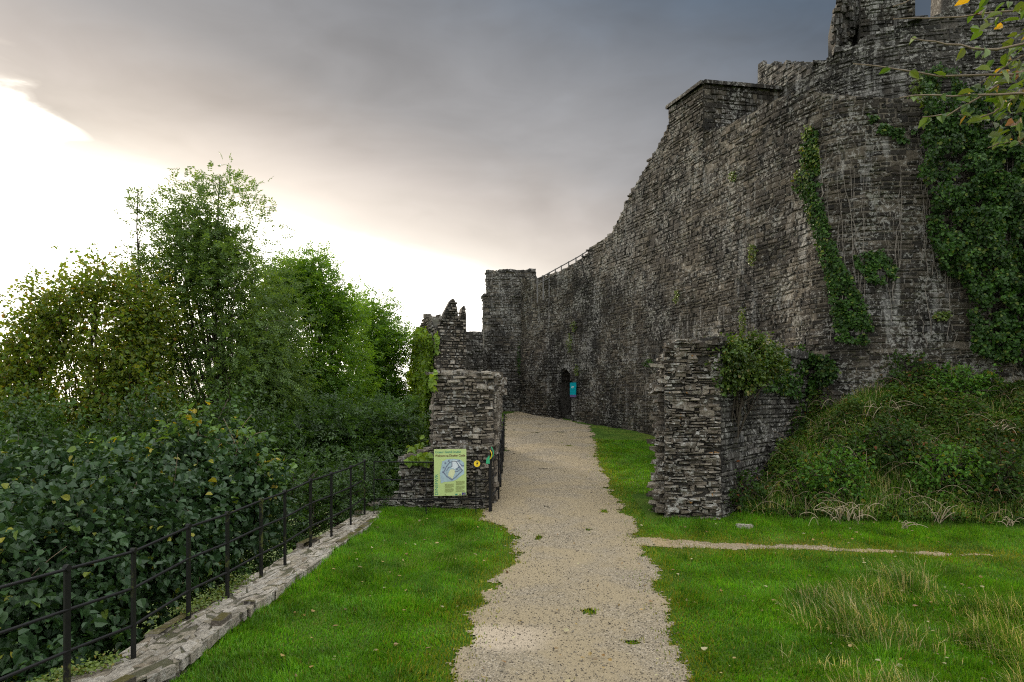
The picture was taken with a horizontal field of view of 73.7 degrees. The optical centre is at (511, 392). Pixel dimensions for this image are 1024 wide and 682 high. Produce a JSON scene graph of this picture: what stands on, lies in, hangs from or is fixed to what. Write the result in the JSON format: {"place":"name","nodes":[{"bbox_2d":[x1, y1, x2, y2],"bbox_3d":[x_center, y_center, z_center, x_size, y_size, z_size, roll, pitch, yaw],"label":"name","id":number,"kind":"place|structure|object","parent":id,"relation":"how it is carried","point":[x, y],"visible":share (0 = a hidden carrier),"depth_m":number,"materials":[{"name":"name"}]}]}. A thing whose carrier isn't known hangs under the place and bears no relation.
{"place":"outdoors","nodes":[
{"label":"outdoors","id":0,"kind":"place"},
{"bbox_2d":[0,0,930,401],"label":"sky","id":1,"kind":"structure","parent":0,"point":[434,146],"materials":[{"name":"grey"}]},
{"bbox_2d":[2,390,1023,681],"bbox_3d":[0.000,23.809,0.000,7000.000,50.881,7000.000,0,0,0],"label":"ground","id":2,"kind":"structure","parent":0,"point":[614,434],"depth_m":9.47,"materials":[{"name":"green plant"}]},
{"bbox_2d":[0,242,206,457],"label":"sycamore tree","id":3,"kind":"object","parent":2,"relation":"on","point":[31,360],"visible":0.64,"depth_m":14.65,"materials":[{"name":"green plant"}]},
{"bbox_2d":[107,185,160,399],"bbox_3d":[-8.779,1.164,15.921,1.290,12.065,0.974,0,0,0],"label":"ash tree","id":4,"kind":"object","parent":2,"relation":"on","point":[137,220],"visible":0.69,"depth_m":15.95,"materials":[{"name":"green plant"}]},
{"bbox_2d":[0,411,304,681],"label":"hazel bush","id":5,"kind":"object","parent":2,"relation":"on","point":[50,521],"visible":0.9,"depth_m":8.14,"materials":[{"name":"green plant"}]},
{"bbox_2d":[0,370,322,659],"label":"bramble bush","id":6,"kind":"object","parent":2,"relation":"on","point":[33,426],"visible":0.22,"depth_m":12.65,"materials":[{"name":"green plant"}]},
{"bbox_2d":[77,400,300,589],"bbox_3d":[-4.895,2.070,10.412,3.197,3.909,1.368,0,0,-15],"label":"hazel sapling","id":7,"kind":"object","parent":2,"relation":"on","point":[242,432],"visible":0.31,"depth_m":10.38,"materials":[{"name":"green plant"}]},
{"bbox_2d":[93,152,328,588],"bbox_3d":[-7.540,0.314,16.967,5.768,12.154,4.400,0,0,0],"label":"ash tree","id":8,"kind":"object","parent":2,"relation":"on","point":[209,260],"visible":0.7,"depth_m":16.61,"materials":[{"name":"green plant"}]},
{"bbox_2d":[71,510,381,681],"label":"wall","id":9,"kind":"structure","parent":2,"relation":"on","point":[162,657],"depth_m":7.18,"materials":[{"name":"stone"}]},
{"bbox_2d":[26,573,254,681],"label":"creeping plant","id":10,"kind":"object","parent":9,"relation":"on","point":[96,663],"visible":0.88,"depth_m":6.24,"materials":[{"name":"green plant"}]},
{"bbox_2d":[0,459,365,681],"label":"railing","id":11,"kind":"object","parent":9,"relation":"on","point":[66,569],"visible":0.96,"depth_m":7.09,"materials":[{"name":"black metal"}]},
{"bbox_2d":[146,442,400,617],"bbox_3d":[-4.097,2.292,11.973,2.867,2.796,6.008,0,0,22],"label":"elder bush","id":12,"kind":"object","parent":2,"relation":"on","point":[341,479],"visible":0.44,"depth_m":12.39,"materials":[{"name":"green plant"}]},
{"bbox_2d":[234,240,394,524],"bbox_3d":[-6.048,-0.099,19.962,5.011,8.815,3.527,0,0,0],"label":"ash tree","id":13,"kind":"object","parent":2,"relation":"on","point":[335,309],"visible":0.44,"depth_m":19.63,"materials":[{"name":"green plant"}]},
{"bbox_2d":[255,379,431,522],"bbox_3d":[-3.894,1.519,16.425,4.527,3.786,5.372,0,0,0],"label":"elder bush","id":14,"kind":"object","parent":2,"relation":"on","point":[353,429],"visible":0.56,"depth_m":15.05,"materials":[{"name":"green plant"}]},
{"bbox_2d":[321,282,417,437],"bbox_3d":[-4.664,-0.127,22.986,4.237,7.173,3.504,0,0,0],"label":"ash tree","id":15,"kind":"object","parent":2,"relation":"on","point":[391,341],"visible":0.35,"depth_m":22.58,"materials":[{"name":"green plant"}]},
{"bbox_2d":[374,461,490,513],"bbox_3d":[-1.469,1.839,12.766,2.197,1.162,0.112,0,0,-10],"label":"railing","id":16,"kind":"object","parent":2,"relation":"on","point":[475,480],"visible":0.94,"depth_m":12.71,"materials":[{"name":"black metal"}]},
{"bbox_2d":[434,449,465,495],"bbox_3d":[-1.150,1.478,12.709,0.600,0.865,0.026,0,0,-9],"label":"map board","id":17,"kind":"object","parent":16,"relation":"attached to","point":[449,472],"visible":1,"depth_m":12.70,"materials":[{"name":"green plastic"}]},
{"bbox_2d":[473,460,480,467],"bbox_3d":[-0.657,1.325,12.803,0.150,0.150,0.019,0,0,-9],"label":"waymark","id":18,"kind":"object","parent":16,"relation":"attached to","point":[476,463],"visible":1,"depth_m":12.80,"materials":[{"name":"yellow plastic"}]},
{"bbox_2d":[486,447,493,463],"bbox_3d":[-0.418,1.176,12.902,0.147,0.319,0.057,0,0,12],"label":"ribbon tag","id":19,"kind":"object","parent":16,"relation":"attached to","point":[488,460],"visible":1,"depth_m":12.90,"materials":[{"name":"green plastic"}]},
{"bbox_2d":[367,369,506,508],"bbox_3d":[-1.482,2.155,16.864,2.741,5.290,7.447,0,0,0],"label":"gateway ruin","id":20,"kind":"object","parent":2,"relation":"on","point":[465,407],"visible":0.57,"depth_m":13.52,"materials":[{"name":"stone"}]},
{"bbox_2d":[419,298,466,446],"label":"ruined house","id":21,"kind":"structure","parent":2,"relation":"on","point":[449,324],"depth_m":19.12,"materials":[{"name":"stone"}]},
{"bbox_2d":[403,326,439,467],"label":"ivy","id":22,"kind":"object","parent":21,"relation":"attached to","point":[419,379],"visible":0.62,"depth_m":19.70,"materials":[{"name":"green plant"}]},
{"bbox_2d":[466,330,487,371],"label":"link wall","id":23,"kind":"structure","parent":2,"relation":"on","point":[476,356],"depth_m":27.94,"materials":[{"name":"grey stone"}]},
{"bbox_2d":[481,268,536,411],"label":"square tower","id":24,"kind":"structure","parent":2,"relation":"on","point":[501,314],"depth_m":33.95,"materials":[{"name":"grey stone"}]},
{"bbox_2d":[280,510,991,681],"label":"fallen leaves","id":25,"kind":"object","parent":2,"relation":"on","point":[610,659],"visible":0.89,"depth_m":8.14,"materials":[{"name":"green plant"}]},
{"bbox_2d":[646,336,812,519],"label":"gate pier","id":26,"kind":"structure","parent":2,"relation":"on","point":[698,455],"depth_m":12.68,"materials":[{"name":"stone"}]},
{"bbox_2d":[704,328,793,447],"bbox_3d":[4.538,0.647,13.155,2.396,3.849,1.318,0,0,-40],"label":"ivy bush","id":27,"kind":"object","parent":26,"relation":"on","point":[744,368],"visible":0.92,"depth_m":12.77,"materials":[{"name":"green plant"}]},
{"bbox_2d":[749,343,841,400],"bbox_3d":[6.242,-0.514,15.091,1.915,1.450,5.848,0,0,25],"label":"ivy","id":28,"kind":"object","parent":26,"relation":"attached to","point":[831,368],"visible":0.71,"depth_m":15.83,"materials":[{"name":"green plant"}]},
{"bbox_2d":[735,523,752,528],"bbox_3d":[4.080,2.336,11.967,0.286,0.111,0.244,0,0,37],"label":"stone","id":29,"kind":"object","parent":2,"relation":"on","point":[739,525],"visible":0.61,"depth_m":11.88,"materials":[{"name":"grey stone"}]},
{"bbox_2d":[724,453,781,514],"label":"bramble bush","id":30,"kind":"object","parent":2,"relation":"on","point":[740,495],"visible":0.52,"depth_m":12.80,"materials":[{"name":"green plant"}]},
{"bbox_2d":[519,79,1023,435],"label":"curtain wall","id":31,"kind":"structure","parent":2,"relation":"on","point":[693,220],"depth_m":18.97,"materials":[{"name":"stone"}]},
{"bbox_2d":[516,342,520,377],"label":"wall plant","id":32,"kind":"object","parent":31,"relation":"attached to","point":[518,360],"depth_m":33.84,"materials":[{"name":"green plant"}]},
{"bbox_2d":[537,249,588,302],"bbox_3d":[2.309,-5.300,30.935,2.522,2.292,0.059,0,0,22],"label":"railing","id":33,"kind":"object","parent":31,"relation":"on","point":[575,258],"visible":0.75,"depth_m":31.17,"materials":[{"name":"grey metal"}]},
{"bbox_2d":[566,333,571,352],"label":"wall plant","id":34,"kind":"object","parent":31,"relation":"attached to","point":[569,342],"depth_m":29.48,"materials":[{"name":"green plant"}]},
{"bbox_2d":[570,383,575,396],"bbox_3d":[2.601,-0.134,29.093,0.034,0.620,0.500,0,0,-24],"label":"wall sign","id":35,"kind":"object","parent":31,"relation":"attached to","point":[572,389],"visible":1,"depth_m":29.07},
{"bbox_2d":[641,359,652,367],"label":"wall plant","id":36,"kind":"object","parent":31,"relation":"attached to","point":[647,362],"depth_m":23.71,"materials":[{"name":"green plant"}]},
{"bbox_2d":[672,290,678,303],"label":"wall plant","id":37,"kind":"object","parent":31,"relation":"attached to","point":[676,296],"depth_m":22.08,"materials":[{"name":"green plant"}]},
{"bbox_2d":[727,171,736,181],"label":"wall plant","id":38,"kind":"object","parent":31,"relation":"attached to","point":[733,175],"depth_m":19.48,"materials":[{"name":"green plant"}]},
{"bbox_2d":[738,307,746,332],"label":"wall plant","id":39,"kind":"object","parent":31,"relation":"attached to","point":[740,319],"depth_m":18.93,"materials":[{"name":"green plant"}]},
{"bbox_2d":[746,244,758,265],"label":"wall plant","id":40,"kind":"object","parent":31,"relation":"attached to","point":[750,250],"depth_m":18.63,"materials":[{"name":"green plant"}]},
{"bbox_2d":[790,124,823,215],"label":"ivy","id":41,"kind":"object","parent":31,"relation":"attached to","point":[795,175],"visible":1,"depth_m":16.74,"materials":[{"name":"green plant"}]},
{"bbox_2d":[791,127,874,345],"bbox_3d":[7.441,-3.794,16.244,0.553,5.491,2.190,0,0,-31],"label":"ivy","id":42,"kind":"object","parent":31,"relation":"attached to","point":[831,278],"visible":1,"depth_m":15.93,"materials":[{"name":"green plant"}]},
{"bbox_2d":[853,248,899,285],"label":"ivy","id":43,"kind":"object","parent":31,"relation":"attached to","point":[872,266],"visible":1,"depth_m":15.57,"materials":[{"name":"green plant"}]},
{"bbox_2d":[757,0,1023,98],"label":"wall","id":44,"kind":"structure","parent":31,"relation":"on","point":[870,32],"depth_m":18.77,"materials":[{"name":"grey stone"}]},
{"bbox_2d":[866,113,917,144],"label":"ivy","id":45,"kind":"object","parent":31,"relation":"attached to","point":[895,132],"visible":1,"depth_m":15.84,"materials":[{"name":"green plant"}]},
{"bbox_2d":[827,116,964,347],"bbox_3d":[8.838,-3.871,15.637,2.918,5.711,0.730,0,0,16],"label":"dead creeper","id":46,"kind":"object","parent":31,"relation":"attached to","point":[900,218],"visible":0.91,"depth_m":15.66,"materials":[{"name":"plant"}]},
{"bbox_2d":[907,73,940,107],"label":"ivy","id":47,"kind":"object","parent":31,"relation":"attached to","point":[913,91],"visible":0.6,"depth_m":18.25,"materials":[{"name":"green plant"}]},
{"bbox_2d":[932,311,952,320],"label":"wall plant","id":48,"kind":"object","parent":31,"relation":"attached to","point":[943,313],"depth_m":15.24,"materials":[{"name":"green plant"}]},
{"bbox_2d":[916,61,1023,364],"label":"ivy","id":49,"kind":"object","parent":31,"relation":"attached to","point":[1007,277],"visible":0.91,"depth_m":15.13,"materials":[{"name":"green plant"}]},
{"bbox_2d":[784,401,826,440],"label":"bramble bush","id":50,"kind":"object","parent":2,"relation":"on","point":[800,424],"visible":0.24,"depth_m":15.43,"materials":[{"name":"green plant"}]},
{"bbox_2d":[651,537,992,556],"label":"footpath","id":51,"kind":"structure","parent":2,"relation":"on","point":[668,543],"depth_m":10.94,"materials":[{"name":"beige gravel"}]},
{"bbox_2d":[773,433,881,508],"bbox_3d":[6.007,1.563,13.040,2.077,1.667,1.523,0,0,0],"label":"bramble bush","id":52,"kind":"object","parent":2,"relation":"on","point":[834,480],"visible":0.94,"depth_m":12.84,"materials":[{"name":"green plant"}]},
{"bbox_2d":[802,497,883,525],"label":"dead stalks","id":53,"kind":"object","parent":2,"relation":"on","point":[848,513],"visible":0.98,"depth_m":12.27,"materials":[{"name":"beige plant"}]},
{"bbox_2d":[738,363,1023,524],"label":"undergrowth","id":54,"kind":"object","parent":2,"relation":"on","point":[848,406],"visible":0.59,"depth_m":13.63,"materials":[{"name":"green plant"}]},
{"bbox_2d":[827,409,942,474],"bbox_3d":[7.333,1.103,13.500,2.198,1.611,1.637,0,0,0],"label":"bramble bush","id":55,"kind":"object","parent":2,"relation":"on","point":[893,438],"visible":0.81,"depth_m":13.34,"materials":[{"name":"green plant"}]},
{"bbox_2d":[856,400,922,417],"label":"dead stalks","id":56,"kind":"object","parent":2,"relation":"on","point":[891,406],"visible":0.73,"depth_m":14.43,"materials":[{"name":"beige plant"}]},
{"bbox_2d":[771,552,1023,681],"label":"tall grass","id":57,"kind":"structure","parent":2,"relation":"on","point":[855,602],"depth_m":7.75,"materials":[{"name":"green plant"}]},
{"bbox_2d":[876,349,946,398],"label":"bramble bush","id":58,"kind":"object","parent":2,"relation":"on","point":[899,368],"visible":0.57,"depth_m":15.03,"materials":[{"name":"green plant"}]},
{"bbox_2d":[901,521,927,528],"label":"dead stalks","id":59,"kind":"object","parent":2,"relation":"on","point":[906,527],"visible":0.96,"depth_m":11.81,"materials":[{"name":"beige plant"}]},
{"bbox_2d":[853,0,1023,149],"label":"hazel tree","id":60,"kind":"object","parent":2,"relation":"on","point":[998,100],"visible":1,"depth_m":3.55,"materials":[{"name":"green plant"}]},
{"bbox_2d":[922,501,956,523],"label":"dead stalks","id":61,"kind":"object","parent":2,"relation":"on","point":[942,519],"visible":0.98,"depth_m":12.05,"materials":[{"name":"beige plant"}]},
{"bbox_2d":[902,437,1011,507],"bbox_3d":[8.301,1.540,12.788,1.750,1.460,1.540,0,0,29],"label":"bramble bush","id":62,"kind":"object","parent":2,"relation":"on","point":[940,476],"visible":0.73,"depth_m":12.66,"materials":[{"name":"green plant"}]},
{"bbox_2d":[918,359,1009,402],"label":"bramble bush","id":63,"kind":"object","parent":2,"relation":"on","point":[954,386],"visible":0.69,"depth_m":14.69,"materials":[{"name":"green plant"}]},
{"bbox_2d":[954,435,1023,506],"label":"bramble bush","id":64,"kind":"object","parent":2,"relation":"on","point":[1003,468],"visible":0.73,"depth_m":12.45,"materials":[{"name":"green plant"}]},
{"bbox_2d":[984,420,1023,434],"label":"dead stalks","id":65,"kind":"object","parent":2,"relation":"on","point":[1007,426],"visible":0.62,"depth_m":13.63,"materials":[{"name":"beige plant"}]},
{"bbox_2d":[998,516,1023,526],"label":"dead stalks","id":66,"kind":"object","parent":2,"relation":"on","point":[1011,522],"visible":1,"depth_m":11.88,"materials":[{"name":"beige plant"}]},
{"bbox_2d":[446,412,692,681],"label":"path","id":67,"kind":"structure","parent":0,"point":[578,500],"depth_m":9.29,"materials":[{"name":"beige gravel"}]},
{"bbox_2d":[490,414,504,511],"bbox_3d":[-0.261,1.514,16.508,0.157,1.812,7.063,0,0,1],"label":"railing","id":68,"kind":"object","parent":67,"relation":"on","point":[501,450],"visible":0.88,"depth_m":15.16,"materials":[{"name":"black metal"}]}
]}

